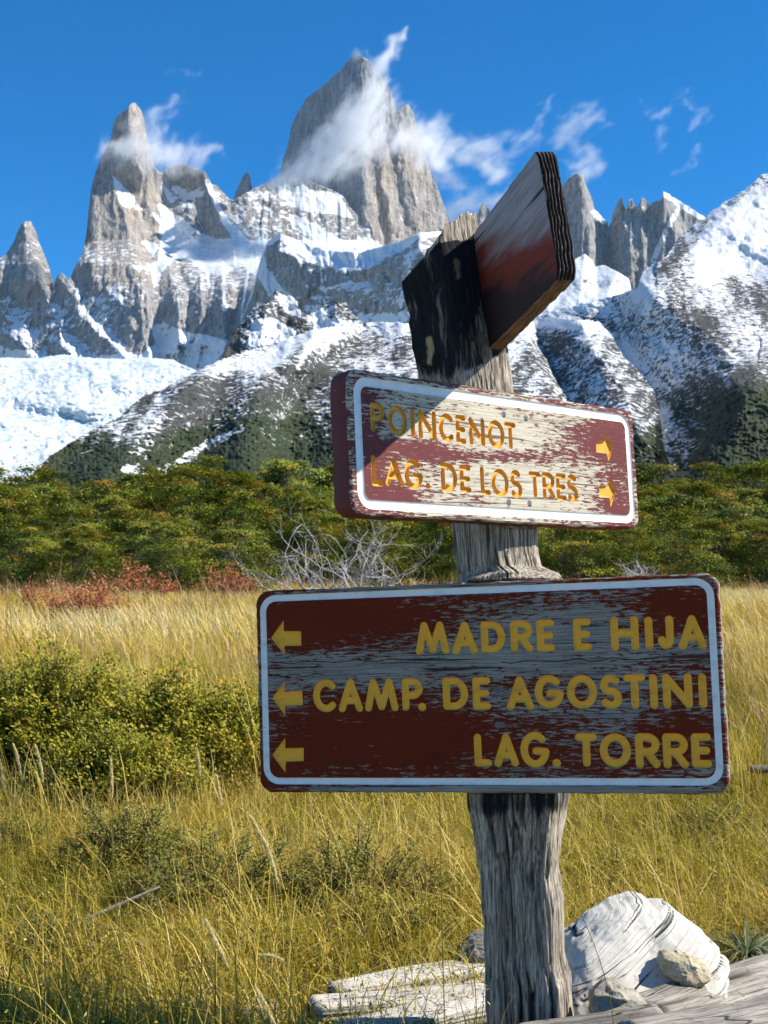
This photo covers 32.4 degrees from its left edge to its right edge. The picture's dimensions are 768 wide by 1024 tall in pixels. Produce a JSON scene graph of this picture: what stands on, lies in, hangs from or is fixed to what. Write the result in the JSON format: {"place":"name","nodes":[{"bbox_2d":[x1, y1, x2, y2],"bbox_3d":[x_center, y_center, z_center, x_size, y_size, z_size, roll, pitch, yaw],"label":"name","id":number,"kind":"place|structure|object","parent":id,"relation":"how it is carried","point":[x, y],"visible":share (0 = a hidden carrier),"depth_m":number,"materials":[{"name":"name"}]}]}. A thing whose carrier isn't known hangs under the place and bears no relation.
{"place":"outdoors","nodes":[
{"label":"outdoors","id":0,"kind":"place"},
{"bbox_2d":[0,354,195,486],"bbox_3d":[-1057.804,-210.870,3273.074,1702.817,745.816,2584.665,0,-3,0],"label":"glacier","id":1,"kind":"object","parent":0,"point":[50,405],"visible":0.3,"depth_m":3581.76,"materials":[{"name":"ice"}]},
{"bbox_2d":[109,757,114,916],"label":"grass stalk","id":2,"kind":"object","parent":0,"point":[111,775],"depth_m":4.05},
{"bbox_2d":[0,103,382,369],"bbox_3d":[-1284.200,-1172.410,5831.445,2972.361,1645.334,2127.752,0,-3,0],"label":"mountain","id":3,"kind":"structure","parent":0,"point":[167,265],"depth_m":5945.14,"materials":[{"name":"stone"}]},
{"bbox_2d":[233,172,251,199],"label":"rock needle","id":4,"kind":"object","parent":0,"point":[244,186],"visible":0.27,"depth_m":6928.86,"materials":[{"name":"stone"}]},
{"bbox_2d":[222,289,364,358],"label":"rock knoll","id":5,"kind":"structure","parent":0,"point":[278,317],"depth_m":2482.47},
{"bbox_2d":[240,231,441,324],"bbox_3d":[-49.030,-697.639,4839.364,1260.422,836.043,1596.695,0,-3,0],"label":"snow ridge","id":6,"kind":"structure","parent":0,"point":[366,286],"depth_m":4827.59,"materials":[{"name":"snow"}]},
{"bbox_2d":[26,316,692,508],"bbox_3d":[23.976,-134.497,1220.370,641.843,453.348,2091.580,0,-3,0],"label":"hill","id":7,"kind":"structure","parent":0,"point":[253,409],"depth_m":1388.33,"materials":[{"name":"snow"}]},
{"bbox_2d":[280,53,450,245],"bbox_3d":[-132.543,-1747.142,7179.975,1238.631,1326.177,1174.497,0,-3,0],"label":"granite peak","id":8,"kind":"structure","parent":0,"point":[354,141],"depth_m":6883.70,"materials":[{"name":"stone"}]},
{"bbox_2d":[0,563,767,1023],"bbox_3d":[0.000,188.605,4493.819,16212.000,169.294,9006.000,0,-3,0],"label":"ground","id":9,"kind":"structure","parent":0,"point":[320,903],"depth_m":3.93,"materials":[{"name":"yellow plant"}]},
{"bbox_2d":[12,743,27,912],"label":"grass stalk","id":10,"kind":"object","parent":9,"relation":"on","point":[17,756],"depth_m":4.16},
{"bbox_2d":[0,813,61,858],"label":"cushion shrub","id":11,"kind":"object","parent":9,"relation":"on","point":[22,831],"visible":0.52,"depth_m":4.92,"materials":[{"name":"green plant"}]},
{"bbox_2d":[0,513,65,585],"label":"beech tree","id":12,"kind":"object","parent":9,"relation":"on","point":[16,525],"visible":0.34,"depth_m":31.37,"materials":[{"name":"green plant"}]},
{"bbox_2d":[0,482,67,569],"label":"beech tree","id":13,"kind":"object","parent":9,"relation":"on","point":[29,492],"visible":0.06,"depth_m":43.61,"materials":[{"name":"green plant"}]},
{"bbox_2d":[0,485,75,572],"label":"beech tree","id":14,"kind":"object","parent":9,"relation":"on","point":[18,499],"visible":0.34,"depth_m":36.87,"materials":[{"name":"green plant"}]},
{"bbox_2d":[0,573,77,615],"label":"red shrub","id":15,"kind":"object","parent":9,"relation":"on","point":[29,596],"visible":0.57,"depth_m":19.92,"materials":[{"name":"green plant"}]},
{"bbox_2d":[0,527,86,592],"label":"beech tree","id":16,"kind":"object","parent":9,"relation":"on","point":[41,543],"visible":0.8,"depth_m":28.30,"materials":[{"name":"green plant"}]},
{"bbox_2d":[0,460,90,560],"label":"beech tree","id":17,"kind":"object","parent":9,"relation":"on","point":[45,476],"visible":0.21,"depth_m":61.35,"materials":[{"name":"green plant"}]},
{"bbox_2d":[6,482,102,562],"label":"beech tree","id":18,"kind":"object","parent":9,"relation":"on","point":[41,490],"visible":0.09,"depth_m":49.72,"materials":[{"name":"green plant"}]},
{"bbox_2d":[0,899,135,971],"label":"cushion shrub","id":19,"kind":"object","parent":9,"relation":"on","point":[25,927],"visible":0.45,"depth_m":3.62,"materials":[{"name":"green plant"}]},
{"bbox_2d":[16,490,122,572],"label":"beech tree","id":20,"kind":"object","parent":9,"relation":"on","point":[59,497],"visible":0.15,"depth_m":43.70,"materials":[{"name":"green plant"}]},
{"bbox_2d":[15,501,127,575],"bbox_3d":[-8.383,0.967,34.834,3.505,2.538,3.598,3,-4,-37],"label":"beech tree","id":21,"kind":"object","parent":9,"relation":"on","point":[72,511],"visible":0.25,"depth_m":34.78,"materials":[{"name":"green plant"}]},
{"bbox_2d":[38,517,131,582],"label":"beech tree","id":22,"kind":"object","parent":9,"relation":"on","point":[76,525],"visible":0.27,"depth_m":31.70,"materials":[{"name":"green plant"}]},
{"bbox_2d":[0,631,170,784],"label":"beech shrub","id":23,"kind":"object","parent":9,"relation":"on","point":[50,702],"visible":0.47,"depth_m":6.50,"materials":[{"name":"green plant"}]},
{"bbox_2d":[38,524,135,589],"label":"beech tree","id":24,"kind":"object","parent":9,"relation":"on","point":[80,546],"visible":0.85,"depth_m":27.81,"materials":[{"name":"green plant"}]},
{"bbox_2d":[38,575,144,624],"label":"red shrub","id":25,"kind":"object","parent":9,"relation":"on","point":[85,598],"visible":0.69,"depth_m":17.85,"materials":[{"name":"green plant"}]},
{"bbox_2d":[58,477,126,527],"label":"beech tree","id":26,"kind":"object","parent":9,"relation":"on","point":[90,483],"visible":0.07,"depth_m":62.11,"materials":[{"name":"green plant"}]},
{"bbox_2d":[67,484,150,577],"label":"beech tree","id":27,"kind":"object","parent":9,"relation":"on","point":[117,498],"visible":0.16,"depth_m":43.58,"materials":[{"name":"green plant"}]},
{"bbox_2d":[74,467,150,570],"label":"beech tree","id":28,"kind":"object","parent":9,"relation":"on","point":[106,484],"visible":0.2,"depth_m":50.72,"materials":[{"name":"green plant"}]},
{"bbox_2d":[66,886,159,928],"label":"twig","id":29,"kind":"object","parent":9,"relation":"on","point":[129,900],"visible":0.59,"depth_m":3.85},
{"bbox_2d":[16,709,220,815],"bbox_3d":[-1.136,1.101,5.698,0.907,0.509,0.592,0,-3,0],"label":"beech shrub","id":30,"kind":"object","parent":9,"relation":"on","point":[96,762],"visible":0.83,"depth_m":5.61,"materials":[{"name":"green plant"}]},
{"bbox_2d":[47,795,200,878],"bbox_3d":[-0.904,1.151,4.639,0.519,0.313,0.465,0,-3,0],"label":"dwarf shrub","id":31,"kind":"object","parent":9,"relation":"on","point":[128,828],"visible":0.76,"depth_m":4.59,"materials":[{"name":"green plant"}]},
{"bbox_2d":[77,557,182,602],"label":"red shrub","id":32,"kind":"object","parent":9,"relation":"on","point":[135,581],"visible":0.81,"depth_m":22.90,"materials":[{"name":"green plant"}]},
{"bbox_2d":[84,460,195,558],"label":"beech tree","id":33,"kind":"object","parent":9,"relation":"on","point":[148,469],"visible":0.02,"depth_m":60.74,"materials":[{"name":"green plant"}]},
{"bbox_2d":[87,502,197,577],"bbox_3d":[-6.929,1.010,36.307,3.502,2.663,3.675,-3,-5,43],"label":"beech tree","id":34,"kind":"object","parent":9,"relation":"on","point":[134,514],"visible":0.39,"depth_m":35.93,"materials":[{"name":"green plant"}]},
{"bbox_2d":[99,516,206,587],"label":"beech tree","id":35,"kind":"object","parent":9,"relation":"on","point":[138,525],"visible":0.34,"depth_m":30.96,"materials":[{"name":"green plant"}]},
{"bbox_2d":[46,652,260,793],"bbox_3d":[-0.981,1.030,6.287,1.280,0.716,0.912,0,-3,0],"label":"beech shrub","id":36,"kind":"object","parent":9,"relation":"on","point":[187,715],"visible":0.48,"depth_m":6.18,"materials":[{"name":"green plant"}]},
{"bbox_2d":[96,459,227,564],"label":"beech tree","id":37,"kind":"object","parent":9,"relation":"on","point":[153,478],"visible":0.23,"depth_m":51.01,"materials":[{"name":"green plant"}]},
{"bbox_2d":[124,517,225,595],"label":"beech tree","id":38,"kind":"object","parent":9,"relation":"on","point":[162,545],"visible":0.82,"depth_m":25.91,"materials":[{"name":"green plant"}]},
{"bbox_2d":[114,475,235,573],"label":"beech tree","id":39,"kind":"object","parent":9,"relation":"on","point":[175,488],"visible":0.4,"depth_m":44.10,"materials":[{"name":"green plant"}]},
{"bbox_2d":[137,503,215,577],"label":"beech tree","id":40,"kind":"object","parent":9,"relation":"on","point":[174,513],"visible":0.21,"depth_m":38.12,"materials":[{"name":"green plant"}]},
{"bbox_2d":[144,451,260,527],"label":"beech tree","id":41,"kind":"object","parent":9,"relation":"on","point":[211,467],"visible":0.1,"depth_m":63.07,"materials":[{"name":"green plant"}]},
{"bbox_2d":[110,812,320,920],"bbox_3d":[-0.535,1.126,4.177,0.686,0.350,0.478,0,-3,0],"label":"dwarf shrub","id":42,"kind":"object","parent":9,"relation":"on","point":[164,879],"visible":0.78,"depth_m":4.14,"materials":[{"name":"green plant"}]},
{"bbox_2d":[181,560,260,600],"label":"red shrub","id":43,"kind":"object","parent":9,"relation":"on","point":[247,583],"visible":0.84,"depth_m":24.90,"materials":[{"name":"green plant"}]},
{"bbox_2d":[215,774,229,952],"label":"grass stalk","id":44,"kind":"object","parent":9,"relation":"on","point":[218,788],"depth_m":3.56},
{"bbox_2d":[203,917,250,1023],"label":"grass stalk","id":45,"kind":"object","parent":9,"relation":"on","point":[216,942],"depth_m":2.60,"materials":[{"name":"plant"}]},
{"bbox_2d":[181,462,284,555],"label":"beech tree","id":46,"kind":"object","parent":9,"relation":"on","point":[238,477],"visible":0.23,"depth_m":51.91,"materials":[{"name":"green plant"}]},
{"bbox_2d":[172,524,297,595],"bbox_3d":[-3.056,1.068,26.704,2.727,1.693,2.369,0,-3,4],"label":"beech tree","id":47,"kind":"object","parent":9,"relation":"on","point":[228,533],"visible":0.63,"depth_m":26.63,"materials":[{"name":"green plant"}]},
{"bbox_2d":[192,519,281,585],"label":"beech tree","id":48,"kind":"object","parent":9,"relation":"on","point":[239,526],"visible":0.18,"depth_m":31.62,"materials":[{"name":"green plant"}]},
{"bbox_2d":[185,482,313,579],"bbox_3d":[-3.933,0.719,36.663,4.736,3.107,4.256,0,0,4],"label":"beech tree","id":49,"kind":"object","parent":9,"relation":"on","point":[234,511],"visible":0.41,"depth_m":36.45,"materials":[{"name":"green plant"}]},
{"bbox_2d":[195,493,310,575],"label":"beech tree","id":50,"kind":"object","parent":9,"relation":"on","point":[276,516],"visible":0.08,"depth_m":43.81,"materials":[{"name":"green plant"}]},
{"bbox_2d":[234,461,294,529],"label":"beech tree","id":51,"kind":"object","parent":9,"relation":"on","point":[262,473],"visible":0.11,"depth_m":61.65,"materials":[{"name":"green plant"}]},
{"bbox_2d":[210,905,335,962],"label":"cushion shrub","id":52,"kind":"object","parent":9,"relation":"on","point":[272,920],"visible":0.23,"depth_m":3.66,"materials":[{"name":"green plant"}]},
{"bbox_2d":[247,814,302,1022],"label":"grass stalk","id":53,"kind":"object","parent":9,"relation":"on","point":[265,844],"depth_m":2.71,"materials":[{"name":"plant"}]},
{"bbox_2d":[243,812,313,844],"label":"cushion shrub","id":54,"kind":"object","parent":9,"relation":"on","point":[285,821],"visible":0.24,"depth_m":5.11,"materials":[{"name":"green plant"}]},
{"bbox_2d":[232,451,352,527],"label":"beech tree","id":55,"kind":"object","parent":9,"relation":"on","point":[279,467],"visible":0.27,"depth_m":60.48,"materials":[{"name":"green plant"}]},
{"bbox_2d":[256,489,357,579],"bbox_3d":[-2.108,0.785,36.999,3.508,3.144,3.571,1,-4,-20],"label":"beech tree","id":56,"kind":"object","parent":9,"relation":"on","point":[318,503],"visible":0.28,"depth_m":36.85,"materials":[{"name":"green plant"}]},
{"bbox_2d":[282,463,333,525],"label":"beech tree","id":57,"kind":"object","parent":9,"relation":"on","point":[330,469],"visible":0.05,"depth_m":62.31,"materials":[{"name":"green plant"}]},
{"bbox_2d":[244,508,385,587],"bbox_3d":[-1.675,0.907,31.832,3.587,2.179,3.328,-2,-4,29],"label":"beech tree","id":58,"kind":"object","parent":9,"relation":"on","point":[324,527],"visible":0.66,"depth_m":31.44,"materials":[{"name":"green plant"}]},
{"bbox_2d":[260,479,370,549],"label":"beech tree","id":59,"kind":"object","parent":9,"relation":"on","point":[312,489],"visible":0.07,"depth_m":49.53,"materials":[{"name":"green plant"}]},
{"bbox_2d":[266,488,364,577],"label":"beech tree","id":60,"kind":"object","parent":9,"relation":"on","point":[325,499],"visible":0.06,"depth_m":41.21,"materials":[{"name":"green plant"}]},
{"bbox_2d":[206,501,430,594],"bbox_3d":[-1.133,0.966,25.782,4.611,3.024,3.253,1,-4,-14],"label":"dead shrub","id":61,"kind":"object","parent":9,"relation":"on","point":[363,576],"visible":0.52,"depth_m":25.68,"materials":[{"name":"wood"}]},
{"bbox_2d":[259,515,449,589],"bbox_3d":[-0.414,1.210,23.027,3.678,2.870,3.215,0,-3,0],"label":"dead shrub","id":62,"kind":"object","parent":9,"relation":"on","point":[346,574],"visible":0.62,"depth_m":23.34,"materials":[{"name":"wood"}]},
{"bbox_2d":[258,815,466,916],"bbox_3d":[-0.068,1.131,4.140,0.658,0.344,0.492,0,-3,0],"label":"dwarf shrub","id":63,"kind":"object","parent":9,"relation":"on","point":[360,881],"visible":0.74,"depth_m":4.10,"materials":[{"name":"green plant"}]},
{"bbox_2d":[322,519,421,586],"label":"beech tree","id":64,"kind":"object","parent":9,"relation":"on","point":[362,524],"visible":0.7,"depth_m":31.46,"materials":[{"name":"green plant"}]},
{"bbox_2d":[328,482,425,576],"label":"beech tree","id":65,"kind":"object","parent":9,"relation":"on","point":[410,530],"visible":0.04,"depth_m":43.36,"materials":[{"name":"green plant"}]},
{"bbox_2d":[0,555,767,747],"bbox_3d":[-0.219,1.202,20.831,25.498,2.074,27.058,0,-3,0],"label":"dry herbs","id":66,"kind":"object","parent":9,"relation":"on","point":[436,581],"visible":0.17,"depth_m":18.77,"materials":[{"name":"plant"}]},
{"bbox_2d":[329,519,438,579],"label":"beech tree","id":67,"kind":"object","parent":9,"relation":"on","point":[397,524],"visible":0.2,"depth_m":38.27,"materials":[{"name":"green plant"}]},
{"bbox_2d":[316,886,455,945],"bbox_3d":[-0.005,1.187,3.829,0.447,0.185,0.258,0,-3,0],"label":"cushion shrub","id":68,"kind":"object","parent":9,"relation":"on","point":[393,910],"visible":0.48,"depth_m":3.81,"materials":[{"name":"green plant"}]},
{"bbox_2d":[327,959,484,993],"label":"split plank","id":69,"kind":"object","parent":9,"relation":"on","point":[372,977],"visible":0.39,"depth_m":3.32,"materials":[{"name":"wood"}]},
{"bbox_2d":[335,986,486,1023],"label":"split plank","id":70,"kind":"object","parent":9,"relation":"on","point":[469,1001],"visible":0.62,"depth_m":3.03,"materials":[{"name":"wood"}]},
{"bbox_2d":[307,981,483,1023],"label":"split plank","id":71,"kind":"object","parent":70,"relation":"on","point":[410,995],"visible":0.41,"depth_m":3.10,"materials":[{"name":"wood"}]},
{"bbox_2d":[397,522,457,584],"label":"beech tree","id":72,"kind":"object","parent":9,"relation":"on","point":[443,563],"visible":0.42,"depth_m":30.62,"materials":[{"name":"green plant"}]},
{"bbox_2d":[401,524,454,577],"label":"beech tree","id":73,"kind":"object","parent":9,"relation":"on","point":[427,529],"visible":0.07,"depth_m":36.37,"materials":[{"name":"green plant"}]},
{"bbox_2d":[439,794,444,1023],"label":"grass stalk","id":74,"kind":"object","parent":9,"relation":"on","point":[441,914],"depth_m":2.58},
{"bbox_2d":[456,930,484,963],"bbox_3d":[0.263,1.187,3.501,0.147,0.131,0.153,0,-3,0],"label":"stone","id":75,"kind":"object","parent":9,"relation":"on","point":[470,940],"visible":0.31,"depth_m":3.47,"materials":[{"name":"stone"}]},
{"bbox_2d":[256,151,729,1023],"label":"signpost","id":76,"kind":"object","parent":9,"relation":"on","point":[512,687],"visible":0.99,"depth_m":2.82,"materials":[{"name":"paint"}]},
{"bbox_2d":[446,527,564,580],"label":"beech tree","id":77,"kind":"object","parent":9,"relation":"on","point":[541,548],"visible":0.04,"depth_m":27.81,"materials":[{"name":"green plant"}]},
{"bbox_2d":[537,527,585,578],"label":"beech tree","id":78,"kind":"object","parent":9,"relation":"on","point":[552,549],"visible":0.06,"depth_m":32.21,"materials":[{"name":"green plant"}]},
{"bbox_2d":[539,528,636,578],"bbox_3d":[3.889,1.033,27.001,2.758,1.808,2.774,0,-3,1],"label":"beech tree","id":79,"kind":"object","parent":9,"relation":"on","point":[574,559],"visible":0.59,"depth_m":26.92,"materials":[{"name":"green plant"}]},
{"bbox_2d":[520,1003,662,1023],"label":"branch","id":80,"kind":"object","parent":9,"relation":"on","point":[619,1015],"visible":0.83,"depth_m":2.70,"materials":[{"name":"wood"}]},
{"bbox_2d":[563,501,678,577],"bbox_3d":[5.832,0.818,32.289,3.298,2.558,3.185,-3,-5,44],"label":"beech tree","id":81,"kind":"object","parent":9,"relation":"on","point":[646,527],"visible":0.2,"depth_m":32.03,"materials":[{"name":"green plant"}]},
{"bbox_2d":[566,839,681,887],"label":"cushion shrub","id":82,"kind":"object","parent":9,"relation":"on","point":[620,854],"visible":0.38,"depth_m":4.53,"materials":[{"name":"green plant"}]},
{"bbox_2d":[579,527,698,577],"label":"beech tree","id":83,"kind":"object","parent":9,"relation":"on","point":[616,535],"visible":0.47,"depth_m":27.68,"materials":[{"name":"green plant"}]},
{"bbox_2d":[564,891,729,1015],"bbox_3d":[0.616,1.075,3.127,0.396,0.248,0.508,0,-3,0],"label":"bleached log","id":84,"kind":"object","parent":9,"relation":"on","point":[632,933],"visible":0.7,"depth_m":3.09,"materials":[{"name":"wood"}]},
{"bbox_2d":[657,949,711,987],"bbox_3d":[0.686,1.042,3.006,0.124,0.081,0.094,-2,-4,31],"label":"stone","id":85,"kind":"object","parent":84,"relation":"on","point":[683,968],"visible":0.98,"depth_m":2.98,"materials":[{"name":"stone"}]},
{"bbox_2d":[622,481,693,573],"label":"beech tree","id":86,"kind":"object","parent":9,"relation":"on","point":[658,490],"visible":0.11,"depth_m":42.22,"materials":[{"name":"green plant"}]},
{"bbox_2d":[614,457,706,545],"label":"beech tree","id":87,"kind":"object","parent":9,"relation":"on","point":[655,470],"visible":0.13,"depth_m":61.75,"materials":[{"name":"green plant"}]},
{"bbox_2d":[603,486,741,574],"bbox_3d":[8.421,0.946,38.515,6.166,3.627,5.345,0,-3,5],"label":"beech tree","id":88,"kind":"object","parent":9,"relation":"on","point":[663,501],"visible":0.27,"depth_m":38.25,"materials":[{"name":"green plant"}]},
{"bbox_2d":[617,993,767,1023],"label":"fallen log","id":89,"kind":"object","parent":9,"relation":"on","point":[753,1011],"visible":1,"depth_m":2.62,"materials":[{"name":"wood"}]},
{"bbox_2d":[641,524,749,590],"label":"beech tree","id":90,"kind":"object","parent":9,"relation":"on","point":[697,557],"visible":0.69,"depth_m":27.86,"materials":[{"name":"green plant"}]},
{"bbox_2d":[639,954,767,1012],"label":"fallen log","id":91,"kind":"object","parent":9,"relation":"on","point":[748,978],"visible":0.54,"depth_m":2.98,"materials":[{"name":"wood"}]},
{"bbox_2d":[588,977,646,1012],"bbox_3d":[0.505,1.052,2.836,0.135,0.088,0.109,0,-3,0],"label":"stone","id":92,"kind":"object","parent":91,"relation":"on","point":[622,996],"visible":0.69,"depth_m":2.81,"materials":[{"name":"stone"}]},
{"bbox_2d":[660,472,760,556],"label":"beech tree","id":93,"kind":"object","parent":9,"relation":"on","point":[703,486],"visible":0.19,"depth_m":51.01,"materials":[{"name":"green plant"}]},
{"bbox_2d":[665,512,756,586],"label":"beech tree","id":94,"kind":"object","parent":9,"relation":"on","point":[716,522],"visible":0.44,"depth_m":30.98,"materials":[{"name":"green plant"}]},
{"bbox_2d":[658,457,767,510],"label":"beech tree","id":95,"kind":"object","parent":9,"relation":"on","point":[723,473],"visible":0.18,"depth_m":61.28,"materials":[{"name":"green plant"}]},
{"bbox_2d":[659,799,767,842],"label":"cushion shrub","id":96,"kind":"object","parent":9,"relation":"on","point":[716,817],"visible":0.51,"depth_m":5.32,"materials":[{"name":"green plant"}]},
{"bbox_2d":[670,502,767,582],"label":"beech tree","id":97,"kind":"object","parent":9,"relation":"on","point":[731,513],"visible":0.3,"depth_m":35.11,"materials":[{"name":"green plant"}]},
{"bbox_2d":[671,481,767,574],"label":"beech tree","id":98,"kind":"object","parent":9,"relation":"on","point":[759,509],"visible":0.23,"depth_m":41.97,"materials":[{"name":"green plant"}]},
{"bbox_2d":[691,482,767,543],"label":"beech tree","id":99,"kind":"object","parent":9,"relation":"on","point":[738,489],"visible":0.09,"depth_m":50.64,"materials":[{"name":"green plant"}]},
{"bbox_2d":[693,457,767,506],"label":"beech tree","id":100,"kind":"object","parent":9,"relation":"on","point":[763,465],"visible":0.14,"depth_m":61.31,"materials":[{"name":"green plant"}]},
{"bbox_2d":[702,920,767,962],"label":"tussock","id":101,"kind":"object","parent":9,"relation":"on","point":[752,949],"visible":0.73,"depth_m":3.44,"materials":[{"name":"green plant"}]},
{"bbox_2d":[715,515,767,586],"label":"beech tree","id":102,"kind":"object","parent":9,"relation":"on","point":[763,539],"visible":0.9,"depth_m":29.32,"materials":[{"name":"green plant"}]},
{"bbox_2d":[718,521,767,586],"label":"beech tree","id":103,"kind":"object","parent":9,"relation":"on","point":[753,534],"visible":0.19,"depth_m":31.59,"materials":[{"name":"green plant"}]},
{"bbox_2d":[0,0,767,282],"label":"sky","id":104,"kind":"structure","parent":0,"point":[637,99],"materials":[{"name":"blue"}]},
{"bbox_2d":[539,254,630,315],"bbox_3d":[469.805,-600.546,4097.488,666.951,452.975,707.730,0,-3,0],"label":"snow dome","id":105,"kind":"structure","parent":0,"point":[590,282],"depth_m":4013.10,"materials":[{"name":"snow"}]},
{"bbox_2d":[477,173,704,289],"bbox_3d":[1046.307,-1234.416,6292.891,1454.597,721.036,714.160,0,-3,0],"label":"jagged peaks","id":106,"kind":"object","parent":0,"point":[632,242],"visible":0.28,"depth_m":6128.00,"materials":[{"name":"stone"}]},
{"bbox_2d":[539,173,767,496],"bbox_3d":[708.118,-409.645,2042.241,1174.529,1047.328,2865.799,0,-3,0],"label":"mountain slope","id":107,"kind":"structure","parent":0,"point":[684,323],"depth_m":2229.87,"materials":[{"name":"snow"}]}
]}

